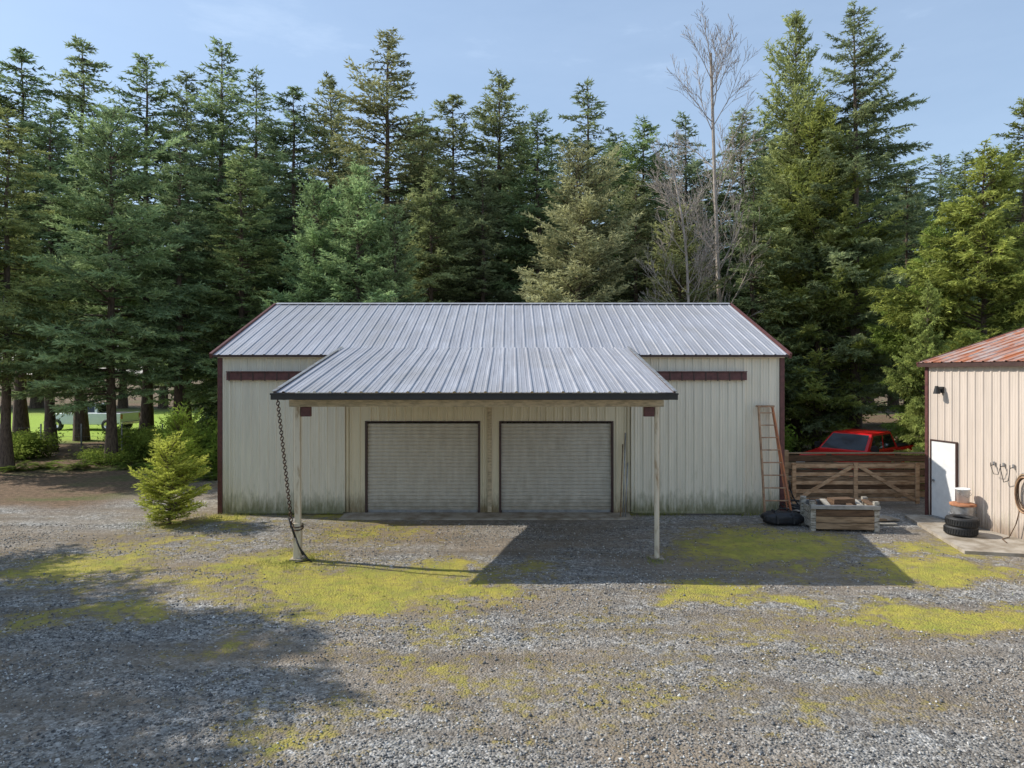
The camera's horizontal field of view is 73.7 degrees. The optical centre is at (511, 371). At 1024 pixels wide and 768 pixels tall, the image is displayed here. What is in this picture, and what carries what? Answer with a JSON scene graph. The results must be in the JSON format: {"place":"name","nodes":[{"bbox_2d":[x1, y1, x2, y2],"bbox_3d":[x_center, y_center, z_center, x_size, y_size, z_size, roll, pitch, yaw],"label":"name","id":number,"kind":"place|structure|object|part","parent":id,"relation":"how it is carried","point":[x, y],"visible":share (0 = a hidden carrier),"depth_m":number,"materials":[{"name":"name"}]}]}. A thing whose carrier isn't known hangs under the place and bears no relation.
{"place":"outdoors","nodes":[
{"label":"outdoors","id":0,"kind":"place"},
{"bbox_2d":[0,374,1023,767],"bbox_3d":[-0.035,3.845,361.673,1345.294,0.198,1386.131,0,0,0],"label":"ground","id":1,"kind":"structure","parent":0,"point":[80,498],"depth_m":10.01,"materials":[{"name":"grey gravel"}]},
{"bbox_2d":[0,229,35,384],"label":"fir tree","id":2,"kind":"object","parent":1,"relation":"on","point":[11,273],"visible":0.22,"depth_m":26.93,"materials":[{"name":"green plant"}]},
{"bbox_2d":[0,460,39,472],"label":"fern plant","id":3,"kind":"object","parent":1,"relation":"on","point":[19,468],"visible":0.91,"depth_m":26.34,"materials":[{"name":"green plant"}]},
{"bbox_2d":[0,68,45,331],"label":"fir tree","id":4,"kind":"object","parent":1,"relation":"on","point":[1,72],"visible":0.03,"depth_m":35.84,"materials":[{"name":"green plant"}]},
{"bbox_2d":[12,429,63,438],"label":"shrub","id":5,"kind":"object","parent":1,"relation":"on","point":[29,433],"visible":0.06,"depth_m":34.84,"materials":[{"name":"green plant"}]},
{"bbox_2d":[12,427,65,457],"bbox_3d":[-21.568,3.178,30.291,2.995,1.451,2.743,0,0,-31],"label":"shrub","id":6,"kind":"object","parent":1,"relation":"on","point":[21,440],"visible":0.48,"depth_m":30.40,"materials":[{"name":"green plant"}]},
{"bbox_2d":[15,460,65,470],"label":"fern plant","id":7,"kind":"object","parent":1,"relation":"on","point":[51,463],"visible":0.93,"depth_m":27.15,"materials":[{"name":"green plant"}]},
{"bbox_2d":[0,105,97,471],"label":"fir tree","id":8,"kind":"object","parent":1,"relation":"on","point":[22,248],"visible":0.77,"depth_m":26.35,"materials":[{"name":"green plant"}]},
{"bbox_2d":[0,108,131,451],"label":"fir tree","id":9,"kind":"object","parent":1,"relation":"on","point":[49,420],"visible":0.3,"depth_m":32.77,"materials":[{"name":"green plant"}]},
{"bbox_2d":[1,34,138,440],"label":"fir tree","id":10,"kind":"object","parent":1,"relation":"on","point":[79,102],"visible":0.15,"depth_m":37.62,"materials":[{"name":"green plant"}]},
{"bbox_2d":[0,46,140,434],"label":"fir tree","id":11,"kind":"object","parent":1,"relation":"on","point":[20,420],"visible":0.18,"depth_m":36.74,"materials":[{"name":"green plant"}]},
{"bbox_2d":[56,460,105,470],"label":"fern plant","id":12,"kind":"object","parent":1,"relation":"on","point":[78,466],"visible":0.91,"depth_m":27.09,"materials":[{"name":"green plant"}]},
{"bbox_2d":[43,403,139,430],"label":"parked car","id":13,"kind":"object","parent":1,"relation":"on","point":[128,418],"visible":0.45,"depth_m":44.19,"materials":[{"name":"white paint"}]},
{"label":"windows","id":14,"kind":"part","parent":13,"relation":"part of","materials":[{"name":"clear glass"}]},
{"bbox_2d":[0,99,209,463],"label":"spruce tree","id":15,"kind":"object","parent":1,"relation":"on","point":[96,331],"visible":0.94,"depth_m":27.68,"materials":[{"name":"green plant"}]},
{"bbox_2d":[68,445,145,467],"bbox_3d":[-16.540,3.502,28.119,4.093,0.784,3.107,0,0,64],"label":"shrub","id":16,"kind":"object","parent":1,"relation":"on","point":[91,454],"visible":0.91,"depth_m":28.07,"materials":[{"name":"green plant"}]},
{"bbox_2d":[22,424,202,450],"bbox_3d":[-17.250,3.150,32.025,17.500,1.400,0.050,0,0,0],"label":"wire fence","id":17,"kind":"object","parent":1,"relation":"on","point":[81,436],"visible":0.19,"depth_m":32.02,"materials":[{"name":"grey metal"}]},
{"bbox_2d":[93,423,157,446],"bbox_3d":[-18.752,3.265,34.833,5.458,1.318,4.143,0,0,46],"label":"shrub","id":18,"kind":"object","parent":1,"relation":"on","point":[127,432],"visible":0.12,"depth_m":34.69,"materials":[{"name":"green plant"}]},
{"bbox_2d":[110,460,146,470],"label":"fern plant","id":19,"kind":"object","parent":1,"relation":"on","point":[134,466],"visible":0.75,"depth_m":26.85,"materials":[{"name":"green plant"}]},
{"bbox_2d":[54,52,216,429],"bbox_3d":[-20.756,-6.851,37.504,7.940,21.757,7.168,0,0,-2],"label":"fir tree","id":20,"kind":"object","parent":1,"relation":"on","point":[146,413],"visible":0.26,"depth_m":37.76,"materials":[{"name":"green plant"}]},
{"bbox_2d":[103,422,169,462],"bbox_3d":[-15.457,3.006,29.514,3.467,1.822,3.176,0,0,23],"label":"shrub","id":21,"kind":"object","parent":1,"relation":"on","point":[148,435],"visible":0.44,"depth_m":29.02,"materials":[{"name":"green plant"}]},
{"bbox_2d":[99,134,240,425],"bbox_3d":[-15.168,-3.351,30.562,6.700,14.731,6.992,0,0,34],"label":"fir tree","id":22,"kind":"object","parent":1,"relation":"on","point":[179,278],"visible":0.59,"depth_m":30.48,"materials":[{"name":"green plant"}]},
{"bbox_2d":[128,429,212,523],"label":"young fir tree","id":23,"kind":"object","parent":1,"relation":"on","point":[169,450],"visible":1,"depth_m":17.10,"materials":[{"name":"green plant"}]},
{"bbox_2d":[123,422,217,458],"bbox_3d":[-15.221,3.074,31.012,6.822,1.748,5.178,0,0,55],"label":"shrub","id":24,"kind":"object","parent":1,"relation":"on","point":[146,447],"visible":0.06,"depth_m":29.05,"materials":[{"name":"green plant"}]},
{"bbox_2d":[144,402,212,487],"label":"young fir tree","id":25,"kind":"object","parent":1,"relation":"on","point":[175,424],"visible":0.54,"depth_m":22.33,"materials":[{"name":"green plant"}]},
{"bbox_2d":[159,412,217,454],"bbox_3d":[-13.554,2.843,31.283,4.043,2.174,4.413,0,0,41],"label":"shrub","id":26,"kind":"object","parent":1,"relation":"on","point":[206,420],"visible":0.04,"depth_m":30.94,"materials":[{"name":"green plant"}]},
{"bbox_2d":[134,70,244,423],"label":"fir tree","id":27,"kind":"object","parent":1,"relation":"on","point":[186,108],"visible":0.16,"depth_m":39.41,"materials":[{"name":"green plant"}]},
{"bbox_2d":[188,419,217,466],"bbox_3d":[-12.922,2.942,28.241,3.467,1.961,3.176,0,0,-40],"label":"shrub","id":28,"kind":"object","parent":1,"relation":"on","point":[201,441],"visible":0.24,"depth_m":28.00,"materials":[{"name":"green plant"}]},
{"bbox_2d":[192,471,217,482],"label":"fern plant","id":29,"kind":"object","parent":1,"relation":"on","point":[212,476],"visible":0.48,"depth_m":24.27,"materials":[{"name":"green plant"}]},
{"bbox_2d":[196,406,217,476],"bbox_3d":[-10.403,2.605,26.220,4.331,2.688,4.728,0,0,22],"label":"shrub","id":30,"kind":"object","parent":1,"relation":"on","point":[214,467],"visible":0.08,"depth_m":25.44,"materials":[{"name":"green plant"}]},
{"bbox_2d":[127,35,291,425],"bbox_3d":[-15.971,-7.324,38.605,9.773,22.838,9.663,0,0,-11],"label":"fir tree","id":31,"kind":"object","parent":1,"relation":"on","point":[220,106],"visible":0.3,"depth_m":37.12,"materials":[{"name":"green plant"}]},
{"bbox_2d":[169,142,295,421],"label":"fir tree","id":32,"kind":"object","parent":1,"relation":"on","point":[241,258],"visible":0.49,"depth_m":31.58,"materials":[{"name":"green plant"}]},
{"bbox_2d":[199,65,302,341],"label":"fir tree","id":33,"kind":"object","parent":1,"relation":"on","point":[257,86],"visible":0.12,"depth_m":40.72,"materials":[{"name":"green plant"}]},
{"bbox_2d":[196,175,370,378],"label":"spruce tree","id":34,"kind":"object","parent":1,"relation":"on","point":[312,292],"visible":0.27,"depth_m":29.49,"materials":[{"name":"green plant"}]},
{"bbox_2d":[221,85,353,308],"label":"fir tree","id":35,"kind":"object","parent":1,"relation":"on","point":[293,134],"visible":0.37,"depth_m":36.54,"materials":[{"name":"green plant"}]},
{"bbox_2d":[288,517,311,562],"bbox_3d":[-4.273,3.392,13.758,0.527,0.895,0.152,0,0,0],"label":"rubber hose","id":36,"kind":"object","parent":1,"relation":"on","point":[299,547],"visible":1,"depth_m":13.76,"materials":[{"name":"black rubber"}]},
{"bbox_2d":[263,72,383,300],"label":"fir tree","id":37,"kind":"object","parent":1,"relation":"on","point":[326,132],"visible":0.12,"depth_m":38.33,"materials":[{"name":"green plant"}]},
{"bbox_2d":[299,160,427,354],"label":"spruce tree","id":38,"kind":"object","parent":1,"relation":"on","point":[364,227],"visible":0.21,"depth_m":28.38,"materials":[{"name":"green plant"}]},
{"bbox_2d":[354,203,426,422],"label":"spruce tree","id":39,"kind":"object","parent":1,"relation":"on","point":[396,270],"visible":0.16,"depth_m":28.31,"materials":[{"name":"green plant"}]},
{"bbox_2d":[300,27,492,302],"bbox_3d":[-5.706,-6.869,35.202,10.751,21.846,10.629,0,0,44],"label":"fir tree","id":40,"kind":"object","parent":1,"relation":"on","point":[376,109],"visible":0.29,"depth_m":34.30,"materials":[{"name":"green plant"}]},
{"bbox_2d":[350,108,480,296],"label":"fir tree","id":41,"kind":"object","parent":1,"relation":"on","point":[417,131],"visible":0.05,"depth_m":37.83,"materials":[{"name":"green plant"}]},
{"bbox_2d":[401,165,476,302],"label":"fir tree","id":42,"kind":"object","parent":1,"relation":"on","point":[430,282],"visible":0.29,"depth_m":30.59,"materials":[{"name":"green plant"}]},
{"bbox_2d":[399,93,521,299],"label":"fir tree","id":43,"kind":"object","parent":1,"relation":"on","point":[437,138],"visible":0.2,"depth_m":36.58,"materials":[{"name":"green plant"}]},
{"bbox_2d":[413,153,525,302],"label":"fir tree","id":44,"kind":"object","parent":1,"relation":"on","point":[482,223],"visible":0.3,"depth_m":32.60,"materials":[{"name":"green plant"}]},
{"bbox_2d":[289,407,664,560],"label":"carport posts","id":45,"kind":"object","parent":1,"relation":"on","point":[297,554],"visible":0.81,"depth_m":13.95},
{"bbox_2d":[277,347,672,391],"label":"carport roof","id":46,"kind":"structure","parent":45,"relation":"on","point":[471,369],"depth_m":15.46,"materials":[{"name":"silver metal"}]},
{"bbox_2d":[284,392,666,406],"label":"carport beams","id":47,"kind":"structure","parent":45,"relation":"on","point":[476,403],"depth_m":13.93,"materials":[{"name":"beige wood"}]},
{"bbox_2d":[276,400,303,530],"bbox_3d":[-4.529,1.887,13.910,0.560,2.721,0.224,0,0,-33],"label":"chain","id":48,"kind":"object","parent":47,"relation":"hanging from","point":[284,459],"visible":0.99,"depth_m":13.80,"materials":[{"name":"metal"}]},
{"bbox_2d":[270,347,678,399],"bbox_3d":[-0.735,-0.067,16.008,7.950,1.234,5.485,0,0,0],"label":"gutter and fascia","id":49,"kind":"object","parent":47,"relation":"attached to","point":[276,395],"visible":0.91,"depth_m":13.28,"materials":[{"name":"black metal"}]},
{"bbox_2d":[300,407,653,416],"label":"post brackets","id":50,"kind":"object","parent":47,"relation":"attached to","point":[307,411],"visible":1,"depth_m":13.95,"materials":[{"name":"brown metal"}]},
{"bbox_2d":[346,392,629,512],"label":"door frames","id":51,"kind":"structure","parent":1,"relation":"on","point":[489,461],"depth_m":18.47,"materials":[{"name":"brown wood"}]},
{"bbox_2d":[368,423,610,511],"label":"roll up doors","id":52,"kind":"structure","parent":51,"relation":"attached to","point":[433,467],"depth_m":18.55,"materials":[{"name":"grey metal"}]},
{"bbox_2d":[222,511,761,519],"bbox_3d":[-0.295,3.882,18.175,15.270,0.135,0.950,0,0,0],"label":"door apron","id":53,"kind":"object","parent":1,"relation":"on","point":[481,516],"depth_m":18.09,"materials":[{"name":"grey concrete"}]},
{"bbox_2d":[620,433,627,516],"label":"leaning pipes","id":54,"kind":"object","parent":53,"relation":"on","point":[623,480],"visible":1,"depth_m":18.13,"materials":[{"name":"grey metal"}]},
{"bbox_2d":[223,354,779,512],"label":"walls","id":55,"kind":"structure","parent":1,"relation":"on","point":[762,384],"depth_m":18.50,"materials":[{"name":"beige metal"}]},
{"bbox_2d":[229,380,744,512],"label":"sliding doors","id":56,"kind":"structure","parent":55,"relation":"attached to","point":[701,446],"depth_m":18.41,"materials":[{"name":"beige metal"}]},
{"bbox_2d":[213,304,787,354],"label":"roof","id":57,"kind":"structure","parent":55,"relation":"on","point":[638,329],"depth_m":20.57,"materials":[{"name":"grey metal"}]},
{"bbox_2d":[209,303,791,357],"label":"roof trim","id":58,"kind":"structure","parent":55,"relation":"on","point":[763,331],"depth_m":18.83,"materials":[{"name":"metal"}]},
{"bbox_2d":[218,358,784,513],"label":"track and corner trim","id":59,"kind":"structure","parent":1,"relation":"on","point":[665,375],"depth_m":18.30,"materials":[{"name":"brown metal"}]},
{"bbox_2d":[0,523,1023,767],"bbox_3d":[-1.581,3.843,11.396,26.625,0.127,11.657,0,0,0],"label":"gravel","id":60,"kind":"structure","parent":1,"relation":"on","point":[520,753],"depth_m":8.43,"materials":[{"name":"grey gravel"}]},
{"bbox_2d":[0,111,1023,423],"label":"distant trees","id":61,"kind":"object","parent":1,"relation":"on","point":[944,183],"visible":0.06,"depth_m":48.48,"materials":[{"name":"green plant"}]},
{"bbox_2d":[434,68,593,302],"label":"fir tree","id":62,"kind":"object","parent":1,"relation":"on","point":[504,174],"visible":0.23,"depth_m":37.19,"materials":[{"name":"green plant"}]},
{"bbox_2d":[461,109,601,302],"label":"fir tree","id":63,"kind":"object","parent":1,"relation":"on","point":[537,210],"visible":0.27,"depth_m":35.28,"materials":[{"name":"green plant"}]},
{"bbox_2d":[501,137,653,422],"bbox_3d":[1.952,-2.886,28.699,10.007,13.815,8.456,0,0,3],"label":"spruce tree","id":64,"kind":"object","parent":1,"relation":"on","point":[581,266],"visible":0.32,"depth_m":27.85,"materials":[{"name":"green plant"}]},
{"bbox_2d":[535,76,656,302],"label":"fir tree","id":65,"kind":"object","parent":1,"relation":"on","point":[595,116],"visible":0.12,"depth_m":37.57,"materials":[{"name":"green plant"}]},
{"bbox_2d":[578,145,675,295],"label":"fir tree","id":66,"kind":"object","parent":1,"relation":"on","point":[617,185],"visible":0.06,"depth_m":39.63,"materials":[{"name":"green plant"}]},
{"bbox_2d":[601,170,684,302],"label":"fir tree","id":67,"kind":"object","parent":1,"relation":"on","point":[643,231],"visible":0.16,"depth_m":32.70,"materials":[{"name":"green plant"}]},
{"bbox_2d":[592,114,704,302],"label":"fir tree","id":68,"kind":"object","parent":1,"relation":"on","point":[637,160],"visible":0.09,"depth_m":38.49,"materials":[{"name":"green plant"}]},
{"bbox_2d":[641,203,729,302],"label":"spruce tree","id":69,"kind":"object","parent":1,"relation":"on","point":[678,261],"visible":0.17,"depth_m":29.13,"materials":[{"name":"green plant"}]},
{"bbox_2d":[631,111,747,302],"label":"fir tree","id":70,"kind":"object","parent":1,"relation":"on","point":[692,167],"visible":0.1,"depth_m":36.51,"materials":[{"name":"green plant"}]},
{"bbox_2d":[633,128,762,316],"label":"bare tree","id":71,"kind":"object","parent":1,"relation":"on","point":[685,237],"visible":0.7,"depth_m":28.02,"materials":[{"name":"grey plant"}]},
{"bbox_2d":[639,2,771,302],"bbox_3d":[8.401,-5.779,30.159,5.765,19.258,6.204,0,0,21],"label":"bare tree","id":72,"kind":"object","parent":1,"relation":"on","point":[714,191],"visible":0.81,"depth_m":29.82,"materials":[{"name":"grey plant"}]},
{"bbox_2d":[691,106,790,314],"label":"fir tree","id":73,"kind":"object","parent":1,"relation":"on","point":[758,163],"visible":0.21,"depth_m":35.72,"materials":[{"name":"green plant"}]},
{"bbox_2d":[708,166,832,413],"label":"fir tree","id":74,"kind":"object","parent":1,"relation":"on","point":[745,303],"visible":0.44,"depth_m":30.27,"materials":[{"name":"green plant"}]},
{"bbox_2d":[756,405,791,511],"bbox_3d":[6.935,2.372,18.063,0.744,2.932,0.703,0,0,0],"label":"ladder","id":75,"kind":"object","parent":1,"relation":"on","point":[781,462],"visible":0.82,"depth_m":18.03,"materials":[{"name":"brown wood"}]},
{"bbox_2d":[760,508,803,525],"bbox_3d":[6.796,3.630,17.139,1.026,0.443,0.529,0,0,0],"label":"duffel bag","id":76,"kind":"object","parent":1,"relation":"on","point":[780,517],"visible":1,"depth_m":16.97,"materials":[{"name":"black fabric"}]},
{"bbox_2d":[785,450,788,502],"bbox_3d":[7.760,3.040,19.420,0.160,1.620,0.160,0,0,0],"label":"gate post","id":77,"kind":"object","parent":1,"relation":"on","point":[787,463],"visible":0.35,"depth_m":19.34,"materials":[{"name":"brown wood"}]},
{"bbox_2d":[791,463,919,503],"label":"wooden gate","id":78,"kind":"structure","parent":77,"relation":"attached to","point":[855,482],"depth_m":19.40,"materials":[{"name":"brown wood"}]},
{"bbox_2d":[779,481,806,513],"bbox_3d":[7.696,3.410,18.228,0.922,0.989,1.094,0,0,-36],"label":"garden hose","id":79,"kind":"object","parent":1,"relation":"on","point":[796,505],"visible":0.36,"depth_m":18.25,"materials":[{"name":"black rubber"}]},
{"bbox_2d":[785,414,802,451],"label":"shrub","id":80,"kind":"object","parent":1,"relation":"on","point":[787,440],"visible":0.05,"depth_m":26.55,"materials":[{"name":"green plant"}]},
{"bbox_2d":[741,10,891,451],"bbox_3d":[13.999,-6.436,32.133,7.717,21.111,7.051,0,0,-7],"label":"spruce tree","id":81,"kind":"object","parent":1,"relation":"on","point":[797,83],"visible":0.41,"depth_m":31.14,"materials":[{"name":"green plant"}]},
{"bbox_2d":[756,82,911,449],"bbox_3d":[14.254,-4.311,31.649,7.668,16.947,9.074,0,0,19],"label":"spruce tree","id":82,"kind":"object","parent":1,"relation":"on","point":[878,261],"visible":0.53,"depth_m":29.83,"materials":[{"name":"green plant"}]},
{"bbox_2d":[800,496,880,531],"bbox_3d":[8.019,3.480,16.738,1.620,0.740,0.795,0,0,4],"label":"wooden trough","id":83,"kind":"object","parent":1,"relation":"on","point":[849,513],"visible":1,"depth_m":16.39,"materials":[{"name":"brown wood"}]},
{"bbox_2d":[757,0,939,433],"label":"fir tree","id":84,"kind":"object","parent":1,"relation":"on","point":[833,257],"visible":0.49,"depth_m":29.75,"materials":[{"name":"green plant"}]},
{"bbox_2d":[789,452,924,497],"bbox_3d":[10.600,3.150,20.665,6.300,1.400,0.190,0,0,0],"label":"wooden fence","id":85,"kind":"object","parent":1,"relation":"on","point":[829,457],"visible":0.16,"depth_m":20.60,"materials":[{"name":"brown wood"}]},
{"bbox_2d":[796,429,919,476],"bbox_3d":[12.526,3.020,24.581,5.660,1.759,2.200,0,0,-38],"label":"pickup truck","id":86,"kind":"object","parent":1,"relation":"on","point":[855,440],"visible":0.23,"depth_m":23.96,"materials":[{"name":"red paint"}]},
{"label":"windows","id":87,"kind":"part","parent":86,"relation":"part of","materials":[{"name":"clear glass"}]},
{"bbox_2d":[880,515,899,524],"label":"loose boards","id":88,"kind":"object","parent":1,"relation":"on","point":[885,518],"visible":0.38,"depth_m":17.38,"materials":[{"name":"grey wood"}]},
{"bbox_2d":[899,427,924,449],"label":"shrub","id":89,"kind":"object","parent":1,"relation":"on","point":[911,432],"visible":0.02,"depth_m":25.58,"materials":[{"name":"green plant"}]},
{"bbox_2d":[880,279,952,490],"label":"fir tree","id":90,"kind":"object","parent":1,"relation":"on","point":[915,408],"visible":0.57,"depth_m":22.55,"materials":[{"name":"green plant"}]},
{"bbox_2d":[864,215,976,443],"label":"fir tree","id":91,"kind":"object","parent":1,"relation":"on","point":[897,340],"visible":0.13,"depth_m":27.23,"materials":[{"name":"green plant"}]},
{"bbox_2d":[861,173,988,438],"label":"fir tree","id":92,"kind":"object","parent":1,"relation":"on","point":[899,188],"visible":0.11,"depth_m":32.92,"materials":[{"name":"green plant"}]},
{"bbox_2d":[859,135,1023,450],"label":"fir tree","id":93,"kind":"object","parent":1,"relation":"on","point":[991,244],"visible":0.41,"depth_m":24.14,"materials":[{"name":"green plant"}]},
{"bbox_2d":[905,515,1023,556],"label":"concrete slab","id":94,"kind":"structure","parent":1,"relation":"on","point":[986,542],"depth_m":15.28,"materials":[{"name":"beige concrete"}]},
{"bbox_2d":[943,523,978,536],"bbox_3d":[10.420,3.670,15.850,0.689,0.220,0.689,0,0,0],"label":"tire","id":95,"kind":"object","parent":94,"relation":"on","point":[959,532],"visible":0.79,"depth_m":15.59,"materials":[{"name":"black rubber"}]},
{"bbox_2d":[945,514,979,528],"bbox_3d":[10.440,3.470,15.830,0.689,0.220,0.689,0,0,0],"label":"tire","id":96,"kind":"object","parent":95,"relation":"on","point":[962,521],"visible":1,"depth_m":15.62,"materials":[{"name":"black rubber"}]},
{"bbox_2d":[948,501,977,516],"bbox_3d":[10.930,3.475,16.550,0.566,0.610,0.566,0,0,-45],"label":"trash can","id":97,"kind":"object","parent":96,"relation":"on","point":[963,508],"visible":0.56,"depth_m":16.36,"materials":[{"name":"metal"}]},
{"bbox_2d":[955,487,971,502],"bbox_3d":[10.930,2.998,16.545,0.330,0.335,0.340,0,0,0],"label":"plastic bucket","id":98,"kind":"object","parent":97,"relation":"on","point":[963,495],"visible":1,"depth_m":16.44,"materials":[{"name":"white paint"}]},
{"bbox_2d":[959,96,1023,332],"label":"fir tree","id":99,"kind":"object","parent":1,"relation":"on","point":[1012,218],"visible":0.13,"depth_m":28.09,"materials":[{"name":"green plant"}]},
{"bbox_2d":[0,0,1023,373],"label":"sky","id":100,"kind":"structure","parent":0,"point":[967,55],"materials":[{"name":"blue"}]},
{"bbox_2d":[5,511,1021,756],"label":"grass","id":101,"kind":"structure","parent":0,"point":[291,567],"depth_m":13.82,"materials":[{"name":"green plant"}]},
{"bbox_2d":[916,327,1023,542],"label":"metal barn","id":102,"kind":"structure","parent":0,"point":[974,417],"depth_m":16.61,"materials":[{"name":"white paint"}]},
{"bbox_2d":[929,439,957,519],"bbox_3d":[11.044,2.790,17.497,0.096,2.040,0.840,0,0,-11],"label":"entry door","id":103,"kind":"structure","parent":102,"relation":"in","point":[943,454],"depth_m":17.52,"materials":[{"name":"white paint"}]}
]}

